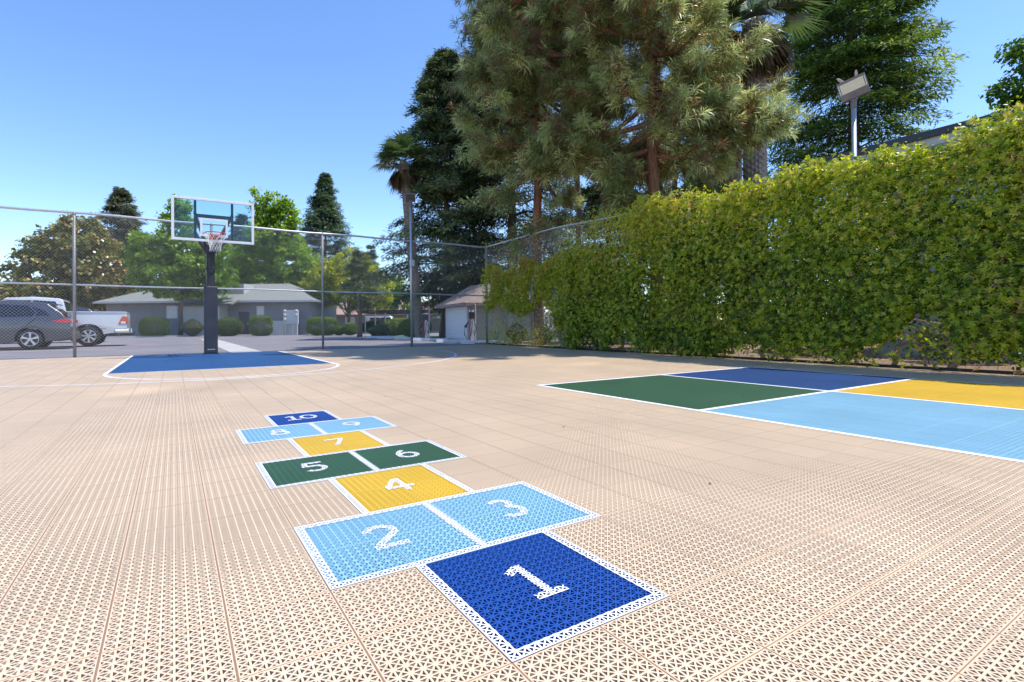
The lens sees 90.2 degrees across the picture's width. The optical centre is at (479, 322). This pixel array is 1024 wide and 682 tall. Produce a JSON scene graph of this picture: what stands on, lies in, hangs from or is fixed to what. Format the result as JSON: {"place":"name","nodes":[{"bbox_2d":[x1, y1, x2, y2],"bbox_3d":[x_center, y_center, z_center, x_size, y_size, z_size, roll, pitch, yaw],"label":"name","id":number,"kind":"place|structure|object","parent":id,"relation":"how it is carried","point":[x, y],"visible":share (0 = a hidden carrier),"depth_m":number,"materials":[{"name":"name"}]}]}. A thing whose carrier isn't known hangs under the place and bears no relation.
{"place":"outdoors","nodes":[
{"label":"outdoors","id":0,"kind":"place"},
{"bbox_2d":[3,306,97,343],"bbox_3d":[-22.713,0.104,26.969,4.995,1.917,2.202,0,0,-31],"label":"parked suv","id":1,"kind":"object","parent":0,"point":[85,310],"visible":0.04,"depth_m":27.14,"materials":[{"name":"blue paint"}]},
{"bbox_2d":[0,329,624,359],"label":"parking lot","id":2,"kind":"structure","parent":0,"point":[329,341],"depth_m":20.63,"materials":[{"name":"grey asphalt"}]},
{"bbox_2d":[0,299,79,348],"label":"parked suv","id":3,"kind":"object","parent":2,"relation":"on","point":[53,308],"visible":0.89,"depth_m":18.07,"materials":[{"name":"grey paint"}]},
{"bbox_2d":[1,297,135,345],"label":"pickup truck","id":4,"kind":"object","parent":2,"relation":"on","point":[109,326],"visible":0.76,"depth_m":20.69,"materials":[{"name":"white paint"}]},
{"bbox_2d":[180,319,203,336],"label":"clipped shrub","id":5,"kind":"object","parent":2,"relation":"on","point":[189,331],"visible":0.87,"depth_m":41.59,"materials":[{"name":"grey plant"}]},
{"bbox_2d":[218,317,244,335],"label":"clipped shrub","id":6,"kind":"object","parent":2,"relation":"on","point":[233,330],"visible":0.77,"depth_m":41.59,"materials":[{"name":"green plant"}]},
{"bbox_2d":[203,339,262,352],"bbox_3d":[-12.045,0.970,23.699,0.860,0.001,20.755,0,0,-31],"label":"concrete gutter","id":7,"kind":"object","parent":2,"relation":"on","point":[229,346],"visible":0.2,"depth_m":18.46,"materials":[{"name":"white concrete"}]},
{"bbox_2d":[0,206,487,357],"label":"chain link fence","id":8,"kind":"object","parent":2,"relation":"on","point":[74,267],"visible":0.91,"depth_m":14.52,"materials":[{"name":"metal"}]},
{"bbox_2d":[248,315,273,335],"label":"clipped shrub","id":9,"kind":"object","parent":2,"relation":"on","point":[264,332],"visible":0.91,"depth_m":41.57,"materials":[{"name":"green plant"}]},
{"bbox_2d":[266,321,297,334],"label":"wall","id":10,"kind":"structure","parent":2,"relation":"on","point":[289,329],"depth_m":44.95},
{"bbox_2d":[277,309,298,334],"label":"meter board","id":11,"kind":"object","parent":2,"relation":"on","point":[291,317],"visible":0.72,"depth_m":44.56,"materials":[{"name":"grey"}]},
{"bbox_2d":[306,316,338,335],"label":"clipped shrub","id":12,"kind":"object","parent":2,"relation":"on","point":[331,320],"visible":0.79,"depth_m":40.76,"materials":[{"name":"green plant"}]},
{"bbox_2d":[287,172,362,280],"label":"conifer tree","id":13,"kind":"object","parent":2,"relation":"on","point":[324,203],"visible":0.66,"depth_m":68.95,"materials":[{"name":"green plant"}]},
{"bbox_2d":[333,326,343,334],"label":"clipped shrub","id":14,"kind":"object","parent":2,"relation":"on","point":[336,330],"visible":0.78,"depth_m":40.87,"materials":[{"name":"green plant"}]},
{"bbox_2d":[341,322,356,334],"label":"clipped shrub","id":15,"kind":"object","parent":2,"relation":"on","point":[349,329],"visible":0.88,"depth_m":40.76,"materials":[{"name":"green plant"}]},
{"bbox_2d":[334,249,388,336],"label":"young tree","id":16,"kind":"object","parent":2,"relation":"on","point":[356,270],"visible":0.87,"depth_m":35.02,"materials":[{"name":"plant"}]},
{"bbox_2d":[362,322,371,332],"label":"clipped shrub","id":17,"kind":"object","parent":2,"relation":"on","point":[368,326],"visible":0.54,"depth_m":51.61,"materials":[{"name":"green plant"}]},
{"bbox_2d":[366,320,379,325],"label":"clipped shrub","id":18,"kind":"object","parent":2,"relation":"on","point":[371,322],"visible":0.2,"depth_m":53.70,"materials":[{"name":"green plant"}]},
{"bbox_2d":[365,336,392,337],"bbox_3d":[-6.092,0.895,30.978,1.700,0.130,0.172,0,0,-1],"label":"wheel stop","id":19,"kind":"object","parent":2,"relation":"on","point":[376,336],"visible":0.56,"depth_m":30.91,"materials":[{"name":"white concrete"}]},
{"bbox_2d":[367,323,391,335],"bbox_3d":[-6.491,0.593,33.104,1.472,1.194,1.415,-1,0,16],"label":"clipped shrub","id":20,"kind":"object","parent":2,"relation":"on","point":[380,332],"visible":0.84,"depth_m":32.70,"materials":[{"name":"green plant"}]},
{"bbox_2d":[366,316,394,321],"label":"parked van","id":21,"kind":"object","parent":2,"relation":"on","point":[368,318],"visible":0.02,"depth_m":57.87,"materials":[{"name":"white paint"}]},
{"bbox_2d":[381,321,400,335],"bbox_3d":[-6.500,0.455,38.203,2.177,1.191,2.229,0,0,-31],"label":"clipped shrub","id":22,"kind":"object","parent":2,"relation":"on","point":[392,326],"visible":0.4,"depth_m":37.60,"materials":[{"name":"green plant"}]},
{"bbox_2d":[378,336,407,338],"bbox_3d":[-4.909,0.874,29.006,1.700,0.130,0.172,0,0,-1],"label":"wheel stop","id":23,"kind":"object","parent":2,"relation":"on","point":[389,337],"visible":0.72,"depth_m":28.93,"materials":[{"name":"white concrete"}]},
{"bbox_2d":[377,275,409,317],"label":"young tree","id":24,"kind":"object","parent":2,"relation":"on","point":[403,306],"visible":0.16,"depth_m":69.23,"materials":[{"name":"green plant"}]},
{"bbox_2d":[357,310,440,332],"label":"carport","id":25,"kind":"object","parent":2,"relation":"on","point":[436,325],"visible":0.24,"depth_m":53.79,"materials":[{"name":"brown"}]},
{"bbox_2d":[384,317,413,334],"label":"clipped shrub","id":26,"kind":"object","parent":2,"relation":"on","point":[396,319],"visible":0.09,"depth_m":40.23,"materials":[{"name":"green plant"}]},
{"bbox_2d":[394,337,422,339],"bbox_3d":[-3.657,0.853,26.959,1.700,0.130,0.172,0,0,-1],"label":"wheel stop","id":27,"kind":"object","parent":2,"relation":"on","point":[404,338],"visible":0.53,"depth_m":26.88,"materials":[{"name":"white concrete"}]},
{"bbox_2d":[405,193,415,346],"bbox_3d":[-2.334,-1.788,17.474,0.320,5.308,0.248,0,0,-1],"label":"floodlight","id":28,"kind":"object","parent":2,"relation":"on","point":[410,198],"visible":1,"depth_m":17.45,"materials":[{"name":"metal"}]},
{"bbox_2d":[419,308,429,337],"bbox_3d":[-2.746,0.075,25.492,0.545,1.654,0.270,0,0,-11],"label":"charging post","id":29,"kind":"object","parent":2,"relation":"on","point":[426,318],"visible":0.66,"depth_m":25.50,"materials":[{"name":"white paint"}]},
{"bbox_2d":[413,338,447,340],"bbox_3d":[-2.328,0.828,24.491,1.700,0.130,0.172,0,0,-1],"label":"wheel stop","id":30,"kind":"object","parent":2,"relation":"on","point":[421,339],"visible":0.57,"depth_m":24.42,"materials":[{"name":"white concrete"}]},
{"bbox_2d":[436,339,474,342],"bbox_3d":[-0.999,0.804,22.023,1.700,0.130,0.172,0,0,-1],"label":"wheel stop","id":31,"kind":"object","parent":2,"relation":"on","point":[447,341],"visible":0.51,"depth_m":21.95,"materials":[{"name":"white concrete"}]},
{"bbox_2d":[464,304,475,340],"bbox_3d":[-0.388,0.034,21.485,0.545,1.654,0.270,0,0,-11],"label":"charging post","id":32,"kind":"object","parent":2,"relation":"on","point":[472,320],"visible":0.75,"depth_m":21.48,"materials":[{"name":"white paint"}]},
{"bbox_2d":[461,340,503,343],"bbox_3d":[0.133,0.784,20.137,1.700,0.130,0.172,0,0,-1],"label":"wheel stop","id":33,"kind":"object","parent":2,"relation":"on","point":[470,342],"visible":0.52,"depth_m":20.06,"materials":[{"name":"white concrete"}]},
{"bbox_2d":[0,349,1022,681],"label":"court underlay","id":34,"kind":"object","parent":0,"point":[440,483],"depth_m":2.76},
{"bbox_2d":[108,351,330,373],"bbox_3d":[-5.952,0.843,11.620,3.607,0.012,6.172,0,0,-31],"label":"key panel","id":35,"kind":"object","parent":34,"relation":"on","point":[144,363],"visible":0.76,"depth_m":10.70,"materials":[{"name":"blue plastic"}]},
{"bbox_2d":[171,195,253,353],"bbox_3d":[-6.650,-1.096,13.163,1.690,3.915,2.243,0,0,-8],"label":"basketball hoop","id":36,"kind":"object","parent":35,"relation":"on","point":[210,251],"visible":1,"depth_m":13.36,"materials":[{"name":"metal"}]},
{"bbox_2d":[235,423,326,444],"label":"hopscotch square","id":37,"kind":"structure","parent":34,"relation":"on","point":[257,435],"depth_m":3.46,"materials":[{"name":"blue plastic"}]},
{"bbox_2d":[263,410,341,425],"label":"hopscotch square","id":38,"kind":"structure","parent":34,"relation":"on","point":[297,418],"depth_m":4.04,"materials":[{"name":"blue plastic"}]},
{"bbox_2d":[255,450,378,489],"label":"hopscotch square","id":39,"kind":"structure","parent":34,"relation":"on","point":[337,465],"depth_m":2.59,"materials":[{"name":"green plastic"}]},
{"bbox_2d":[287,430,389,457],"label":"hopscotch square","id":40,"kind":"structure","parent":34,"relation":"on","point":[317,445],"depth_m":3.16,"materials":[{"name":"yellow plastic"}]},
{"bbox_2d":[309,416,397,434],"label":"hopscotch square","id":41,"kind":"structure","parent":34,"relation":"on","point":[340,426],"depth_m":3.74,"materials":[{"name":"blue plastic"}]},
{"bbox_2d":[293,502,486,590],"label":"hopscotch square","id":42,"kind":"structure","parent":34,"relation":"on","point":[333,550],"depth_m":1.70,"materials":[{"name":"blue plastic"}]},
{"bbox_2d":[328,464,474,513],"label":"hopscotch square","id":43,"kind":"structure","parent":34,"relation":"on","point":[369,492],"depth_m":2.28,"materials":[{"name":"yellow plastic"}]},
{"bbox_2d":[349,440,466,471],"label":"hopscotch square","id":44,"kind":"structure","parent":34,"relation":"on","point":[407,454],"depth_m":2.85,"materials":[{"name":"green plastic"}]},
{"bbox_2d":[422,481,600,547],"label":"hopscotch square","id":45,"kind":"structure","parent":34,"relation":"on","point":[525,508],"depth_m":1.97,"materials":[{"name":"blue plastic"}]},
{"bbox_2d":[0,344,1023,681],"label":"sport court","id":46,"kind":"object","parent":34,"relation":"on","point":[252,598],"visible":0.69,"depth_m":1.79,"materials":[{"name":"beige plastic"}]},
{"bbox_2d":[0,347,1023,461],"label":"court lines","id":47,"kind":"object","parent":46,"relation":"on","point":[116,366],"visible":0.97,"depth_m":5.22,"materials":[{"name":"white paint"}]},
{"bbox_2d":[486,146,1023,370],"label":"chain link fence","id":48,"kind":"object","parent":46,"relation":"on","point":[530,294],"visible":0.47,"depth_m":15.18,"materials":[{"name":"metal"}]},
{"bbox_2d":[487,343,1023,375],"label":"court edging","id":49,"kind":"object","parent":46,"relation":"on","point":[915,367],"visible":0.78,"depth_m":8.63,"materials":[{"name":"black rubber"}]},
{"bbox_2d":[416,530,669,662],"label":"hopscotch square","id":50,"kind":"structure","parent":34,"relation":"on","point":[535,589],"depth_m":1.39,"materials":[{"name":"blue plastic"}]},
{"bbox_2d":[544,375,822,410],"bbox_3d":[2.194,0.742,5.697,2.159,0.012,2.159,0,0,-31],"label":"four square panel","id":51,"kind":"object","parent":34,"relation":"on","point":[693,393],"visible":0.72,"depth_m":5.47,"materials":[{"name":"green plastic"}]},
{"bbox_2d":[664,367,910,390],"bbox_3d":[4.040,0.731,6.804,2.146,0.012,2.159,0,0,-31],"label":"four square panel","id":52,"kind":"object","parent":34,"relation":"on","point":[758,376],"visible":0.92,"depth_m":6.63,"materials":[{"name":"blue plastic"}]},
{"bbox_2d":[705,392,1023,461],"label":"four square panel","id":53,"kind":"object","parent":34,"relation":"on","point":[961,427],"visible":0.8,"depth_m":3.79,"materials":[{"name":"blue plastic"}]},
{"bbox_2d":[838,379,1023,409],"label":"four square panel","id":54,"kind":"object","parent":34,"relation":"on","point":[1000,395],"visible":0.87,"depth_m":5.21,"materials":[{"name":"yellow plastic"}]},
{"bbox_2d":[0,0,1023,318],"label":"sky","id":55,"kind":"structure","parent":0,"point":[156,100],"materials":[{"name":"blue"}]},
{"bbox_2d":[393,333,671,341],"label":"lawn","id":56,"kind":"structure","parent":0,"point":[505,341],"depth_m":30.98,"materials":[{"name":"green plant"}]},
{"bbox_2d":[369,130,433,336],"bbox_3d":[-4.176,-4.826,28.835,4.075,11.576,3.954,0,0,-31],"label":"fan palm","id":57,"kind":"object","parent":56,"relation":"on","point":[402,179],"visible":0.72,"depth_m":28.64,"materials":[{"name":"green plant"}]},
{"bbox_2d":[399,318,431,336],"bbox_3d":[-4.037,0.327,32.324,2.099,1.372,2.071,0,0,-31],"label":"clipped shrub","id":58,"kind":"object","parent":56,"relation":"on","point":[403,323],"visible":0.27,"depth_m":31.76,"materials":[{"name":"green plant"}]},
{"bbox_2d":[405,264,463,337],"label":"tree","id":59,"kind":"object","parent":56,"relation":"on","point":[432,287],"visible":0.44,"depth_m":29.64,"materials":[{"name":"green plant"}]},
{"bbox_2d":[365,46,521,337],"bbox_3d":[-2.150,-7.873,30.424,9.332,17.624,9.404,0,0,-31],"label":"redwood tree","id":60,"kind":"object","parent":56,"relation":"on","point":[429,94],"visible":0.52,"depth_m":29.43,"materials":[{"name":"green plant"}]},
{"bbox_2d":[435,284,549,340],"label":"shed","id":61,"kind":"structure","parent":56,"relation":"on","point":[454,310],"depth_m":22.70,"materials":[{"name":"beige paint"}]},
{"bbox_2d":[446,306,467,338],"bbox_3d":[-1.087,0.020,23.988,0.060,1.500,3.866,0,0,-17],"label":"roll door","id":62,"kind":"structure","parent":61,"relation":"in","point":[450,319],"depth_m":23.67,"materials":[{"name":"grey metal"}]},
{"bbox_2d":[403,0,611,311],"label":"redwood tree","id":63,"kind":"object","parent":56,"relation":"on","point":[515,217],"visible":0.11,"depth_m":28.45,"materials":[{"name":"green plant"}]},
{"bbox_2d":[544,308,666,340],"bbox_3d":[5.445,0.069,22.150,6.037,1.450,0.060,0,0,-4],"label":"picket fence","id":64,"kind":"object","parent":56,"relation":"on","point":[560,323],"visible":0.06,"depth_m":21.95,"materials":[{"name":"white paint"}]},
{"bbox_2d":[568,141,663,315],"bbox_3d":[7.278,-4.872,27.790,6.671,11.446,6.589,0,0,-31],"label":"redwood tree","id":65,"kind":"object","parent":56,"relation":"on","point":[593,191],"visible":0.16,"depth_m":27.11,"materials":[{"name":"green plant"}]},
{"bbox_2d":[546,327,877,352],"bbox_3d":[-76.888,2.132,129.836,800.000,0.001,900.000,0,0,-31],"label":"ground","id":66,"kind":"structure","parent":0,"point":[864,351],"depth_m":16.09,"materials":[{"name":"soil"}]},
{"bbox_2d":[0,210,137,311],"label":"magnolia tree","id":67,"kind":"object","parent":66,"relation":"on","point":[87,254],"visible":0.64,"depth_m":46.39,"materials":[{"name":"green plant"}]},
{"bbox_2d":[91,186,150,309],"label":"conifer tree","id":68,"kind":"object","parent":66,"relation":"on","point":[118,199],"visible":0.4,"depth_m":61.35,"materials":[{"name":"green plant"}]},
{"bbox_2d":[138,316,170,335],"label":"clipped shrub","id":69,"kind":"object","parent":66,"relation":"on","point":[163,323],"visible":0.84,"depth_m":40.59,"materials":[{"name":"green plant"}]},
{"bbox_2d":[121,193,239,334],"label":"sweetgum tree","id":70,"kind":"object","parent":66,"relation":"on","point":[182,210],"visible":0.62,"depth_m":41.98,"materials":[{"name":"green plant"}]},
{"bbox_2d":[92,284,343,335],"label":"apartment building","id":71,"kind":"structure","parent":66,"relation":"on","point":[310,311],"depth_m":46.01,"materials":[{"name":"grey paint"}]},
{"bbox_2d":[166,306,177,318],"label":"window","id":72,"kind":"structure","parent":71,"relation":"in","point":[169,315],"depth_m":46.00,"materials":[{"name":"grey glass"}]},
{"bbox_2d":[239,312,249,333],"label":"door","id":73,"kind":"structure","parent":71,"relation":"in","point":[243,314],"depth_m":45.97,"materials":[{"name":"grey wood"}]},
{"bbox_2d":[257,306,263,314],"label":"window","id":74,"kind":"structure","parent":71,"relation":"in","point":[260,308],"depth_m":46.00,"materials":[{"name":"grey glass"}]},
{"bbox_2d":[227,212,261,260],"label":"conifer tree","id":75,"kind":"object","parent":66,"relation":"on","point":[241,219],"visible":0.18,"depth_m":74.53,"materials":[{"name":"green plant"}]},
{"bbox_2d":[223,185,320,288],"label":"sweetgum tree","id":76,"kind":"object","parent":66,"relation":"on","point":[272,215],"visible":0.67,"depth_m":52.67,"materials":[{"name":"green plant"}]},
{"bbox_2d":[106,332,468,340],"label":"kerb","id":77,"kind":"structure","parent":66,"relation":"on","point":[200,335],"depth_m":40.85,"materials":[{"name":"concrete"}]},
{"bbox_2d":[297,245,396,326],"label":"round tree","id":78,"kind":"object","parent":66,"relation":"on","point":[316,284],"visible":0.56,"depth_m":48.91,"materials":[{"name":"green plant"}]},
{"bbox_2d":[365,243,381,290],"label":"conifer tree","id":79,"kind":"object","parent":66,"relation":"on","point":[373,256],"visible":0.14,"depth_m":87.87,"materials":[{"name":"green plant"}]},
{"bbox_2d":[336,302,440,327],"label":"building","id":80,"kind":"structure","parent":66,"relation":"on","point":[341,316],"depth_m":77.89,"materials":[{"name":"grey paint"}]},
{"bbox_2d":[345,317,354,323],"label":"window","id":81,"kind":"structure","parent":80,"relation":"in","point":[351,318],"depth_m":77.88,"materials":[{"name":"grey glass"}]},
{"bbox_2d":[439,0,625,344],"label":"long needle pine","id":82,"kind":"object","parent":66,"relation":"on","point":[503,43],"visible":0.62,"depth_m":16.33,"materials":[{"name":"green plant"}]},
{"bbox_2d":[541,13,583,342],"bbox_3d":[3.990,-6.946,20.362,3.749,15.554,4.505,0,0,-31],"label":"long needle pine","id":83,"kind":"object","parent":66,"relation":"on","point":[578,189],"depth_m":19.98,"materials":[{"name":"brown plant"}]},
{"bbox_2d":[531,0,817,340],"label":"long needle pine","id":84,"kind":"object","parent":66,"relation":"on","point":[711,132],"visible":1,"depth_m":13.35,"materials":[{"name":"green plant"}]},
{"bbox_2d":[631,15,724,332],"bbox_3d":[7.272,-5.722,19.007,3.743,13.035,3.510,-1,0,5],"label":"long needle pine","id":85,"kind":"object","parent":66,"relation":"on","point":[701,187],"visible":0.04,"depth_m":18.33,"materials":[{"name":"green plant"}]},
{"bbox_2d":[645,177,725,318],"bbox_3d":[10.867,-3.680,25.461,5.200,8.968,5.043,-1,0,15],"label":"redwood tree","id":86,"kind":"object","parent":66,"relation":"on","point":[684,190],"visible":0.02,"depth_m":25.28,"materials":[{"name":"green plant"}]},
{"bbox_2d":[546,302,837,327],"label":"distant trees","id":87,"kind":"object","parent":66,"relation":"on","point":[647,319],"visible":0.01,"depth_m":123.02,"materials":[{"name":"green plant"}]},
{"bbox_2d":[687,153,742,317],"bbox_3d":[10.396,-3.922,22.972,3.783,9.421,3.358,0,0,-31],"label":"fan palm","id":88,"kind":"object","parent":66,"relation":"on","point":[720,185],"visible":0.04,"depth_m":22.79,"materials":[{"name":"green plant"}]},
{"bbox_2d":[713,29,770,334],"bbox_3d":[10.529,-5.417,20.502,3.149,12.381,2.855,-1,0,28],"label":"fan palm","id":89,"kind":"object","parent":66,"relation":"on","point":[736,176],"visible":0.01,"depth_m":20.22,"materials":[{"name":"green plant"}]},
{"bbox_2d":[475,341,1023,370],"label":"planting bed","id":90,"kind":"object","parent":66,"relation":"on","point":[913,360],"visible":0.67,"depth_m":9.42,"materials":[{"name":"soil"}]},
{"bbox_2d":[506,322,527,343],"bbox_3d":[1.401,0.401,18.808,0.834,0.906,0.862,-1,0,13],"label":"clipped shrub","id":91,"kind":"object","parent":90,"relation":"on","point":[515,338],"visible":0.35,"depth_m":18.64,"materials":[{"name":"green plant"}]},
{"bbox_2d":[530,323,554,343],"bbox_3d":[2.206,0.425,17.544,0.876,0.833,0.840,-1,0,15],"label":"clipped shrub","id":92,"kind":"object","parent":90,"relation":"on","point":[547,335],"visible":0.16,"depth_m":17.37,"materials":[{"name":"green plant"}]},
{"bbox_2d":[555,320,569,345],"bbox_3d":[2.791,0.316,16.366,0.804,1.020,0.803,-1,0,6],"label":"clipped shrub","id":93,"kind":"object","parent":90,"relation":"on","point":[561,335],"visible":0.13,"depth_m":16.22,"materials":[{"name":"green plant"}]},
{"bbox_2d":[480,89,1023,375],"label":"hedge","id":94,"kind":"object","parent":90,"relation":"on","point":[971,333],"visible":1,"depth_m":8.51,"materials":[{"name":"green plant"}]},
{"bbox_2d":[783,324,847,355],"bbox_3d":[6.768,0.346,10.472,1.463,0.852,1.520,-1,0,10],"label":"clipped shrub","id":95,"kind":"object","parent":90,"relation":"on","point":[803,354],"visible":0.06,"depth_m":10.25,"materials":[{"name":"green plant"}]},
{"bbox_2d":[836,72,870,362],"bbox_3d":[6.390,-1.722,8.644,0.466,4.933,0.221,-1,0,43],"label":"floodlight","id":96,"kind":"object","parent":90,"relation":"on","point":[852,89],"visible":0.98,"depth_m":8.61,"materials":[{"name":"metal"}]},
{"bbox_2d":[908,318,1010,363],"bbox_3d":[7.898,0.301,8.348,1.285,0.894,1.317,-1,0,12],"label":"clipped shrub","id":97,"kind":"object","parent":90,"relation":"on","point":[943,346],"visible":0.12,"depth_m":8.36,"materials":[{"name":"green plant"}]},
{"bbox_2d":[703,0,834,342],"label":"fan palm","id":98,"kind":"object","parent":66,"relation":"on","point":[750,13],"visible":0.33,"depth_m":18.58,"materials":[{"name":"green plant"}]},
{"bbox_2d":[766,0,969,332],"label":"redwood tree","id":99,"kind":"object","parent":66,"relation":"on","point":[878,48],"visible":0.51,"depth_m":20.71,"materials":[{"name":"green plant"}]},
{"bbox_2d":[972,34,1023,116],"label":"sycamore tree","id":100,"kind":"object","parent":66,"relation":"on","point":[1015,52],"visible":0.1,"depth_m":20.47,"materials":[{"name":"green plant"}]},
{"bbox_2d":[825,108,1023,357],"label":"office building","id":101,"kind":"structure","parent":0,"point":[928,137],"depth_m":10.60,"materials":[{"name":"grey paint"}]}
]}

